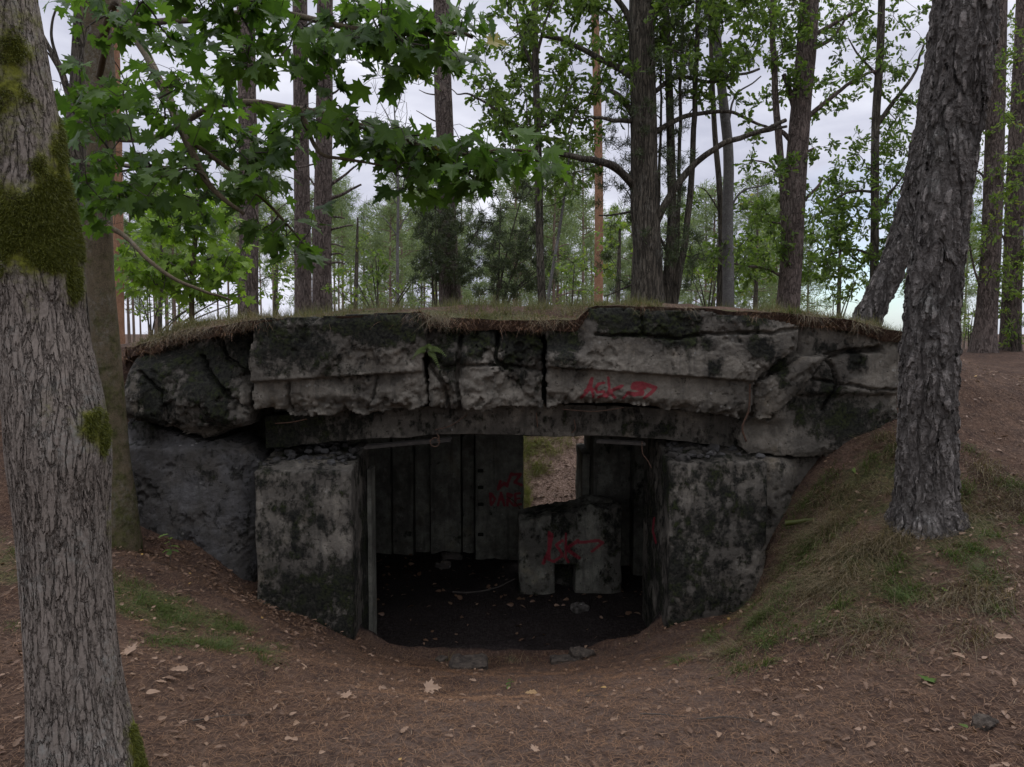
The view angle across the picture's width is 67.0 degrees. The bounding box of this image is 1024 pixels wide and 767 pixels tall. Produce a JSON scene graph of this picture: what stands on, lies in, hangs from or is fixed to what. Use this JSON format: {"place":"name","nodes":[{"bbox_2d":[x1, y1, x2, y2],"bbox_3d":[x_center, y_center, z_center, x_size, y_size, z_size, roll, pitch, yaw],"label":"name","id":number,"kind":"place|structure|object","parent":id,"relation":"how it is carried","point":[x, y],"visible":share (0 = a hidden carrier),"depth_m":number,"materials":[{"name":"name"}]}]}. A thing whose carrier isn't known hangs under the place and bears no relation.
{"place":"outdoors","nodes":[
{"label":"outdoors","id":0,"kind":"place"},
{"bbox_2d":[0,334,1023,766],"bbox_3d":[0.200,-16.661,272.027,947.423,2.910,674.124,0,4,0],"label":"ground","id":1,"kind":"structure","parent":0,"point":[490,630],"depth_m":4.34,"materials":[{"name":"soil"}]},
{"bbox_2d":[0,0,148,766],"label":"maple tree","id":2,"kind":"object","parent":1,"relation":"on","point":[56,429],"visible":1,"depth_m":2.54,"materials":[{"name":"grey plant"}]},
{"bbox_2d":[112,9,124,343],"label":"pine tree","id":3,"kind":"object","parent":1,"relation":"on","point":[120,296],"visible":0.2,"depth_m":18.72,"materials":[{"name":"orange plant"}]},
{"bbox_2d":[45,5,211,335],"bbox_3d":[-4.248,-2.386,8.194,1.232,4.843,2.365,2,4,31],"label":"oak tree","id":4,"kind":"object","parent":1,"relation":"on","point":[76,47],"visible":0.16,"depth_m":7.78,"materials":[{"name":"green plant"}]},
{"bbox_2d":[124,179,145,341],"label":"pine tree","id":5,"kind":"object","parent":1,"relation":"on","point":[133,315],"visible":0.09,"depth_m":49.13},
{"bbox_2d":[124,246,148,342],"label":"pine tree","id":6,"kind":"object","parent":1,"relation":"on","point":[138,297],"visible":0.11,"depth_m":71.98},
{"bbox_2d":[0,526,296,669],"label":"bank grass","id":7,"kind":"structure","parent":1,"relation":"on","point":[198,641],"depth_m":4.69,"materials":[{"name":"plant"}]},
{"bbox_2d":[127,189,178,334],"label":"pine tree","id":8,"kind":"object","parent":1,"relation":"on","point":[138,239],"visible":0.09,"depth_m":46.95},
{"bbox_2d":[124,218,199,332],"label":"broadleaf tree","id":9,"kind":"object","parent":1,"relation":"on","point":[161,298],"visible":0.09,"depth_m":19.86,"materials":[{"name":"green plant"}]},
{"bbox_2d":[130,161,200,325],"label":"pine tree","id":10,"kind":"object","parent":1,"relation":"on","point":[172,251],"visible":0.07,"depth_m":41.31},
{"bbox_2d":[162,235,211,324],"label":"pine tree","id":11,"kind":"object","parent":1,"relation":"on","point":[178,306],"visible":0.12,"depth_m":69.75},
{"bbox_2d":[114,174,260,320],"bbox_3d":[-3.573,-1.301,8.347,1.668,2.183,1.273,0,4,0],"label":"maple tree","id":12,"kind":"object","parent":1,"relation":"on","point":[235,265],"visible":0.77,"depth_m":8.20,"materials":[{"name":"green plant"}]},
{"bbox_2d":[124,264,295,337],"bbox_3d":[-4.336,-1.093,11.046,2.570,1.242,1.056,0,4,0],"label":"leafy bush","id":13,"kind":"object","parent":1,"relation":"on","point":[157,308],"visible":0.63,"depth_m":11.02,"materials":[{"name":"green plant"}]},
{"bbox_2d":[205,187,235,316],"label":"pine tree","id":14,"kind":"object","parent":1,"relation":"on","point":[210,255],"visible":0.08,"depth_m":74.58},
{"bbox_2d":[214,158,261,296],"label":"pine tree","id":15,"kind":"object","parent":1,"relation":"on","point":[225,171],"visible":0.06,"depth_m":63.92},
{"bbox_2d":[223,182,265,259],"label":"pine tree","id":16,"kind":"object","parent":1,"relation":"on","point":[233,239],"visible":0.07,"depth_m":50.01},
{"bbox_2d":[216,4,282,316],"bbox_3d":[-3.602,-3.995,10.828,1.064,6.841,0.354,-2,4,-26],"label":"pine tree","id":17,"kind":"object","parent":1,"relation":"on","point":[251,283],"visible":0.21,"depth_m":10.78,"materials":[{"name":"brown plant"}]},
{"bbox_2d":[258,233,280,314],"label":"pine tree","id":18,"kind":"object","parent":1,"relation":"on","point":[260,276],"visible":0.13,"depth_m":58.13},
{"bbox_2d":[258,145,293,310],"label":"pine tree","id":19,"kind":"object","parent":1,"relation":"on","point":[264,209],"visible":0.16,"depth_m":37.77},
{"bbox_2d":[258,202,293,313],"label":"broadleaf tree","id":20,"kind":"object","parent":1,"relation":"on","point":[274,287],"visible":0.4,"depth_m":21.76,"materials":[{"name":"green plant"}]},
{"bbox_2d":[261,199,293,275],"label":"pine tree","id":21,"kind":"object","parent":1,"relation":"on","point":[288,262],"visible":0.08,"depth_m":62.53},
{"bbox_2d":[277,0,311,314],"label":"pine tree","id":22,"kind":"object","parent":1,"relation":"on","point":[302,287],"visible":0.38,"depth_m":12.33,"materials":[{"name":"brown plant"}]},
{"bbox_2d":[42,0,572,552],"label":"maple tree","id":23,"kind":"object","parent":1,"relation":"on","point":[402,36],"visible":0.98,"depth_m":3.40,"materials":[{"name":"green plant"}]},
{"bbox_2d":[285,188,346,307],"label":"pine tree","id":24,"kind":"object","parent":1,"relation":"on","point":[292,222],"visible":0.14,"depth_m":36.19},
{"bbox_2d":[296,0,361,312],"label":"pine tree","id":25,"kind":"object","parent":1,"relation":"on","point":[323,183],"visible":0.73,"depth_m":11.76,"materials":[{"name":"brown plant"}]},
{"bbox_2d":[310,156,359,258],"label":"pine tree","id":26,"kind":"object","parent":1,"relation":"on","point":[335,189],"visible":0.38,"depth_m":45.06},
{"bbox_2d":[331,190,353,310],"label":"pine tree","id":27,"kind":"object","parent":1,"relation":"on","point":[334,258],"visible":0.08,"depth_m":66.93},
{"bbox_2d":[331,177,367,309],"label":"pine tree","id":28,"kind":"object","parent":1,"relation":"on","point":[347,199],"visible":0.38,"depth_m":52.62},
{"bbox_2d":[332,221,375,303],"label":"pine tree","id":29,"kind":"object","parent":1,"relation":"on","point":[345,281],"visible":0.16,"depth_m":79.72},
{"bbox_2d":[331,217,385,305],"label":"broadleaf tree","id":30,"kind":"object","parent":1,"relation":"on","point":[355,263],"visible":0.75,"depth_m":23.75,"materials":[{"name":"green plant"}]},
{"bbox_2d":[340,227,387,308],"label":"pine tree","id":31,"kind":"object","parent":1,"relation":"on","point":[360,236],"visible":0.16,"depth_m":54.60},
{"bbox_2d":[341,232,388,309],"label":"pine tree","id":32,"kind":"object","parent":1,"relation":"on","point":[360,261],"visible":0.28,"depth_m":45.98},
{"bbox_2d":[353,199,376,273],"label":"pine tree","id":33,"kind":"object","parent":1,"relation":"on","point":[364,217],"visible":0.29,"depth_m":81.00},
{"bbox_2d":[321,271,434,306],"bbox_3d":[-2.001,-1.077,11.468,1.535,1.083,1.154,-2,4,-28],"label":"leafy bush","id":34,"kind":"object","parent":1,"relation":"on","point":[364,297],"visible":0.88,"depth_m":11.29,"materials":[{"name":"green plant"}]},
{"bbox_2d":[361,249,395,305],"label":"broadleaf tree","id":35,"kind":"object","parent":1,"relation":"on","point":[376,272],"visible":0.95,"depth_m":10.86,"materials":[{"name":"green plant"}]},
{"bbox_2d":[345,186,419,309],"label":"pine tree","id":36,"kind":"object","parent":1,"relation":"on","point":[371,225],"visible":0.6,"depth_m":34.22,"materials":[{"name":"plant"}]},
{"bbox_2d":[356,75,411,305],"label":"birch sapling","id":37,"kind":"object","parent":1,"relation":"on","point":[397,242],"visible":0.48,"depth_m":15.79,"materials":[{"name":"green plant"}]},
{"bbox_2d":[360,216,418,307],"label":"pine tree","id":38,"kind":"object","parent":1,"relation":"on","point":[392,256],"visible":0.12,"depth_m":50.58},
{"bbox_2d":[343,168,438,303],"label":"pine tree","id":39,"kind":"object","parent":1,"relation":"on","point":[401,180],"visible":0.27,"depth_m":40.23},
{"bbox_2d":[403,184,437,306],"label":"pine tree","id":40,"kind":"object","parent":1,"relation":"on","point":[422,194],"visible":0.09,"depth_m":43.66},
{"bbox_2d":[394,211,463,307],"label":"pine tree","id":41,"kind":"object","parent":1,"relation":"on","point":[423,301],"visible":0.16,"depth_m":37.52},
{"bbox_2d":[423,678,441,693],"bbox_3d":[-0.472,1.755,4.489,0.099,0.055,0.095,2,4,30],"label":"fallen leaf","id":42,"kind":"object","parent":1,"relation":"on","point":[430,685],"visible":0.98,"depth_m":4.50,"materials":[{"name":"beige plant"}]},
{"bbox_2d":[416,0,460,306],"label":"pine tree","id":43,"kind":"object","parent":1,"relation":"on","point":[443,107],"visible":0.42,"depth_m":10.11,"materials":[{"name":"brown plant"}]},
{"bbox_2d":[409,164,478,326],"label":"juniper","id":44,"kind":"object","parent":1,"relation":"on","point":[432,258],"visible":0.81,"depth_m":9.70,"materials":[{"name":"green plant"}]},
{"bbox_2d":[440,552,462,559],"bbox_3d":[-0.706,2.045,9.065,0.269,0.156,0.197,-1,4,-15],"label":"stone","id":45,"kind":"object","parent":1,"relation":"on","point":[451,555],"visible":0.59,"depth_m":8.99,"materials":[{"name":"stone"}]},
{"bbox_2d":[433,227,485,306],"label":"pine tree","id":46,"kind":"object","parent":1,"relation":"on","point":[464,289],"visible":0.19,"depth_m":48.69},
{"bbox_2d":[448,653,487,670],"bbox_3d":[-0.332,2.170,5.904,0.311,0.151,0.212,0,4,-5],"label":"stone","id":47,"kind":"object","parent":1,"relation":"on","point":[469,661],"visible":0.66,"depth_m":5.87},
{"bbox_2d":[456,177,484,302],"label":"pine tree","id":48,"kind":"object","parent":1,"relation":"on","point":[466,217],"visible":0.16,"depth_m":55.86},
{"bbox_2d":[462,218,519,304],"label":"pine tree","id":49,"kind":"object","parent":1,"relation":"on","point":[486,298],"visible":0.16,"depth_m":39.09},
{"bbox_2d":[377,551,641,644],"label":"floor litter","id":50,"kind":"object","parent":1,"relation":"on","point":[459,597],"visible":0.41,"depth_m":7.72,"materials":[{"name":"brown plant"}]},
{"bbox_2d":[124,307,899,639],"bbox_3d":[0.000,0.888,7.902,6.527,3.212,3.882,0,4,0],"label":"concrete bunker","id":51,"kind":"object","parent":1,"relation":"on","point":[436,463],"visible":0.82,"depth_m":6.13,"materials":[{"name":"concrete"}]},
{"bbox_2d":[412,344,445,366],"bbox_3d":[-0.622,-0.205,5.908,0.272,0.203,0.100,0,4,6],"label":"fern","id":52,"kind":"object","parent":51,"relation":"attached to","point":[432,350],"visible":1,"depth_m":5.92,"materials":[{"name":"green plant"}]},
{"bbox_2d":[258,441,764,465],"bbox_3d":[-0.003,0.557,6.480,4.064,0.226,0.704,0,4,0],"label":"rubble","id":53,"kind":"object","parent":51,"relation":"on","point":[714,449],"visible":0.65,"depth_m":6.36,"materials":[{"name":"concrete"}]},
{"bbox_2d":[125,303,901,366],"bbox_3d":[0.000,-0.224,7.869,6.800,1.119,3.927,0,4,0],"label":"mound","id":54,"kind":"object","parent":51,"relation":"on","point":[780,317],"visible":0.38,"depth_m":6.01,"materials":[{"name":"soil"}]},
{"bbox_2d":[381,0,583,304],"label":"oak tree","id":55,"kind":"object","parent":54,"relation":"on","point":[526,29],"visible":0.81,"depth_m":8.67,"materials":[{"name":"green plant"}]},
{"bbox_2d":[122,301,898,361],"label":"roof roots","id":56,"kind":"object","parent":54,"relation":"on","point":[459,327],"visible":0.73,"depth_m":5.93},
{"bbox_2d":[460,178,561,305],"bbox_3d":[-0.033,-1.661,9.506,1.298,1.810,1.545,0,4,0],"label":"juniper","id":57,"kind":"object","parent":54,"relation":"on","point":[499,264],"visible":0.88,"depth_m":9.38,"materials":[{"name":"green plant"}]},
{"bbox_2d":[546,140,585,304],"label":"birch sapling","id":58,"kind":"object","parent":54,"relation":"on","point":[554,256],"visible":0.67,"depth_m":8.80,"materials":[{"name":"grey plant"}]},
{"bbox_2d":[505,0,786,303],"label":"oak tree","id":59,"kind":"object","parent":54,"relation":"on","point":[640,18],"visible":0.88,"depth_m":9.12,"materials":[{"name":"green plant"}]},
{"bbox_2d":[591,0,715,303],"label":"broadleaf tree","id":60,"kind":"object","parent":54,"relation":"on","point":[674,258],"visible":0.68,"depth_m":9.47,"materials":[{"name":"green plant"}]},
{"bbox_2d":[0,359,1023,766],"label":"leaf litter","id":61,"kind":"object","parent":1,"relation":"on","point":[438,729],"visible":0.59,"depth_m":3.96,"materials":[{"name":"brown plant"}]},
{"bbox_2d":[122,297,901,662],"bbox_3d":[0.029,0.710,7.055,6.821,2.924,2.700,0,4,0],"label":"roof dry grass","id":62,"kind":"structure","parent":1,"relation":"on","point":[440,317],"depth_m":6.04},
{"bbox_2d":[480,160,547,303],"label":"pine tree","id":63,"kind":"object","parent":1,"relation":"on","point":[512,215],"visible":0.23,"depth_m":33.47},
{"bbox_2d":[127,290,901,664],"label":"grass","id":64,"kind":"structure","parent":1,"relation":"on","point":[571,306],"depth_m":6.49,"materials":[{"name":"plant"}]},
{"bbox_2d":[482,160,548,302],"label":"pine tree","id":65,"kind":"object","parent":1,"relation":"on","point":[485,269],"visible":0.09,"depth_m":37.52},
{"bbox_2d":[523,436,583,506],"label":"leaf litter","id":66,"kind":"object","parent":1,"relation":"on","point":[550,473],"visible":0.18,"depth_m":10.58,"materials":[{"name":"brown plant"}]},
{"bbox_2d":[507,147,604,303],"bbox_3d":[2.058,-5.508,34.419,4.615,10.238,3.515,-3,5,-42],"label":"pine tree","id":67,"kind":"object","parent":1,"relation":"on","point":[548,210],"visible":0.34,"depth_m":33.93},
{"bbox_2d":[519,184,593,305],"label":"pine tree","id":68,"kind":"object","parent":1,"relation":"on","point":[557,290],"visible":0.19,"depth_m":36.85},
{"bbox_2d":[550,654,576,664],"bbox_3d":[0.405,2.168,6.059,0.218,0.064,0.127,0,4,0],"label":"stone","id":69,"kind":"object","parent":1,"relation":"on","point":[556,659],"visible":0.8,"depth_m":6.03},
{"bbox_2d":[545,228,581,304],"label":"pine tree","id":70,"kind":"object","parent":1,"relation":"on","point":[564,274],"visible":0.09,"depth_m":44.34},
{"bbox_2d":[556,248,602,304],"bbox_3d":[1.129,-1.283,12.759,0.833,1.902,0.952,0,4,0],"label":"leafy bush","id":71,"kind":"object","parent":1,"relation":"on","point":[585,268],"visible":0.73,"depth_m":12.75,"materials":[{"name":"green plant"}]},
{"bbox_2d":[570,602,589,613],"bbox_3d":[0.650,2.187,7.461,0.202,0.138,0.160,-2,4,-28],"label":"stone","id":72,"kind":"object","parent":1,"relation":"on","point":[577,607],"visible":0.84,"depth_m":7.41,"materials":[{"name":"stone"}]},
{"bbox_2d":[569,646,595,660],"bbox_3d":[0.556,2.152,6.104,0.200,0.130,0.167,-2,4,-25],"label":"stone","id":73,"kind":"object","parent":1,"relation":"on","point":[579,653],"visible":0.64,"depth_m":6.06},
{"bbox_2d":[552,133,613,302],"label":"pine tree","id":74,"kind":"object","parent":1,"relation":"on","point":[583,198],"visible":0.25,"depth_m":38.92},
{"bbox_2d":[559,196,611,302],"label":"pine tree","id":75,"kind":"object","parent":1,"relation":"on","point":[593,212],"visible":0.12,"depth_m":59.55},
{"bbox_2d":[565,229,609,305],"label":"pine tree","id":76,"kind":"object","parent":1,"relation":"on","point":[592,248],"visible":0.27,"depth_m":53.00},
{"bbox_2d":[546,204,632,302],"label":"broadleaf tree","id":77,"kind":"object","parent":1,"relation":"on","point":[620,229],"visible":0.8,"depth_m":18.92,"materials":[{"name":"green plant"}]},
{"bbox_2d":[583,14,602,302],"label":"pine tree","id":78,"kind":"object","parent":1,"relation":"on","point":[598,279],"visible":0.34,"depth_m":23.59,"materials":[{"name":"orange plant"}]},
{"bbox_2d":[577,200,630,297],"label":"pine tree","id":79,"kind":"object","parent":1,"relation":"on","point":[608,212],"visible":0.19,"depth_m":73.13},
{"bbox_2d":[603,230,630,302],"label":"pine tree","id":80,"kind":"object","parent":1,"relation":"on","point":[615,251],"visible":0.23,"depth_m":69.06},
{"bbox_2d":[603,205,632,301],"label":"pine tree","id":81,"kind":"object","parent":1,"relation":"on","point":[630,246],"visible":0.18,"depth_m":39.62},
{"bbox_2d":[612,234,630,302],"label":"pine tree","id":82,"kind":"object","parent":1,"relation":"on","point":[624,241],"visible":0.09,"depth_m":65.12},
{"bbox_2d":[660,177,700,263],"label":"pine tree","id":83,"kind":"object","parent":1,"relation":"on","point":[664,224],"visible":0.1,"depth_m":71.64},
{"bbox_2d":[680,33,734,305],"bbox_3d":[2.636,-2.537,10.605,0.782,6.332,1.187,0,4,0],"label":"aspen tree","id":84,"kind":"object","parent":1,"relation":"on","point":[718,270],"visible":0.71,"depth_m":10.61,"materials":[{"name":"grey plant"}]},
{"bbox_2d":[679,178,739,304],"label":"pine tree","id":85,"kind":"object","parent":1,"relation":"on","point":[701,206],"visible":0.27,"depth_m":44.02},
{"bbox_2d":[679,176,751,307],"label":"pine tree","id":86,"kind":"object","parent":1,"relation":"on","point":[713,209],"visible":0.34,"depth_m":38.42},
{"bbox_2d":[680,214,767,306],"bbox_3d":[3.541,-1.808,12.846,1.761,2.048,1.254,0,4,0],"label":"leafy bush","id":87,"kind":"object","parent":1,"relation":"on","point":[715,279],"visible":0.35,"depth_m":12.84,"materials":[{"name":"green plant"}]},
{"bbox_2d":[685,193,778,309],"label":"broadleaf tree","id":88,"kind":"object","parent":1,"relation":"on","point":[756,285],"visible":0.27,"depth_m":17.84,"materials":[{"name":"green plant"}]},
{"bbox_2d":[689,3,789,306],"bbox_3d":[2.656,-2.788,10.257,1.586,7.336,1.659,-3,5,-38],"label":"aspen tree","id":89,"kind":"object","parent":1,"relation":"on","point":[729,200],"visible":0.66,"depth_m":10.21,"materials":[{"name":"grey plant"}]},
{"bbox_2d":[733,164,779,305],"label":"pine tree","id":90,"kind":"object","parent":1,"relation":"on","point":[764,192],"visible":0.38,"depth_m":35.28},
{"bbox_2d":[734,195,800,309],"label":"pine tree","id":91,"kind":"object","parent":1,"relation":"on","point":[763,295],"visible":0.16,"depth_m":37.75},
{"bbox_2d":[741,190,819,310],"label":"pine tree","id":92,"kind":"object","parent":1,"relation":"on","point":[806,298],"visible":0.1,"depth_m":42.84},
{"bbox_2d":[683,0,881,310],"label":"oak tree","id":93,"kind":"object","parent":1,"relation":"on","point":[791,168],"visible":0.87,"depth_m":10.88,"materials":[{"name":"green plant"}]},
{"bbox_2d":[785,518,814,525],"bbox_3d":[2.195,1.016,5.737,0.325,0.117,0.043,2,4,24],"label":"mossy root","id":94,"kind":"object","parent":1,"relation":"on","point":[792,522],"visible":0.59,"depth_m":5.75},
{"bbox_2d":[800,223,835,312],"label":"pine tree","id":95,"kind":"object","parent":1,"relation":"on","point":[820,286],"visible":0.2,"depth_m":44.48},
{"bbox_2d":[800,277,869,315],"bbox_3d":[5.215,-1.111,12.421,1.086,1.158,0.846,0,4,0],"label":"leafy bush","id":96,"kind":"object","parent":1,"relation":"on","point":[840,298],"visible":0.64,"depth_m":12.46,"materials":[{"name":"green plant"}]},
{"bbox_2d":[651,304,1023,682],"bbox_3d":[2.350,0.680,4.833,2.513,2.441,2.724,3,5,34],"label":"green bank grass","id":97,"kind":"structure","parent":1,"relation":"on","point":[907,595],"depth_m":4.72,"materials":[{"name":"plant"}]},
{"bbox_2d":[806,195,869,315],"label":"broadleaf tree","id":98,"kind":"object","parent":1,"relation":"on","point":[839,256],"visible":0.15,"depth_m":18.88,"materials":[{"name":"green plant"}]},
{"bbox_2d":[653,305,1023,677],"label":"bank grass","id":99,"kind":"structure","parent":1,"relation":"on","point":[878,551],"depth_m":4.82,"materials":[{"name":"plant"}]},
{"bbox_2d":[801,0,931,302],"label":"oak tree","id":100,"kind":"object","parent":1,"relation":"on","point":[873,251],"visible":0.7,"depth_m":12.16,"materials":[{"name":"green plant"}]},
{"bbox_2d":[851,1,933,324],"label":"birch tree","id":101,"kind":"object","parent":1,"relation":"on","point":[886,280],"visible":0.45,"depth_m":6.75,"materials":[{"name":"grey plant"}]},
{"bbox_2d":[883,0,1000,539],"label":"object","id":102,"kind":"object","parent":1,"relation":"on","point":[927,473],"visible":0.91,"depth_m":4.85,"materials":[{"name":"grey plant"}]},
{"bbox_2d":[905,135,1005,291],"bbox_3d":[20.296,-5.930,35.147,3.905,11.374,5.128,-3,5,-36],"label":"pine tree","id":103,"kind":"object","parent":1,"relation":"on","point":[971,234],"visible":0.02,"depth_m":34.31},
{"bbox_2d":[961,308,974,348],"bbox_3d":[9.006,-1.030,15.023,0.565,1.076,0.614,-2,4,-29],"label":"leafy bush","id":104,"kind":"object","parent":1,"relation":"on","point":[968,333],"visible":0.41,"depth_m":15.07,"materials":[{"name":"green plant"}]},
{"bbox_2d":[960,221,980,338],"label":"pine tree","id":105,"kind":"object","parent":1,"relation":"on","point":[971,289],"visible":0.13,"depth_m":46.84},
{"bbox_2d":[962,196,981,348],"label":"pine tree","id":106,"kind":"object","parent":1,"relation":"on","point":[975,210],"visible":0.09,"depth_m":60.23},
{"bbox_2d":[970,713,999,730],"bbox_3d":[1.859,1.339,3.043,0.094,0.074,0.087,-3,5,-39],"label":"stone","id":107,"kind":"object","parent":1,"relation":"on","point":[987,721],"visible":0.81,"depth_m":3.03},
{"bbox_2d":[964,0,1023,351],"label":"pine tree","id":108,"kind":"object","parent":1,"relation":"on","point":[1015,139],"visible":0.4,"depth_m":12.72,"materials":[{"name":"brown plant"}]},
{"bbox_2d":[965,0,1023,352],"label":"pine tree","id":109,"kind":"object","parent":1,"relation":"on","point":[984,337],"visible":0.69,"depth_m":11.72,"materials":[{"name":"brown plant"}]},
{"bbox_2d":[998,257,1023,351],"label":"leafy bush","id":110,"kind":"object","parent":1,"relation":"on","point":[1011,336],"visible":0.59,"depth_m":12.53,"materials":[{"name":"green plant"}]},
{"bbox_2d":[38,0,1023,333],"label":"sky","id":111,"kind":"structure","parent":0,"point":[859,112],"materials":[{"name":"white"}]},
{"bbox_2d":[523,435,580,507],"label":"grass","id":112,"kind":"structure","parent":0,"point":[528,499],"depth_m":10.85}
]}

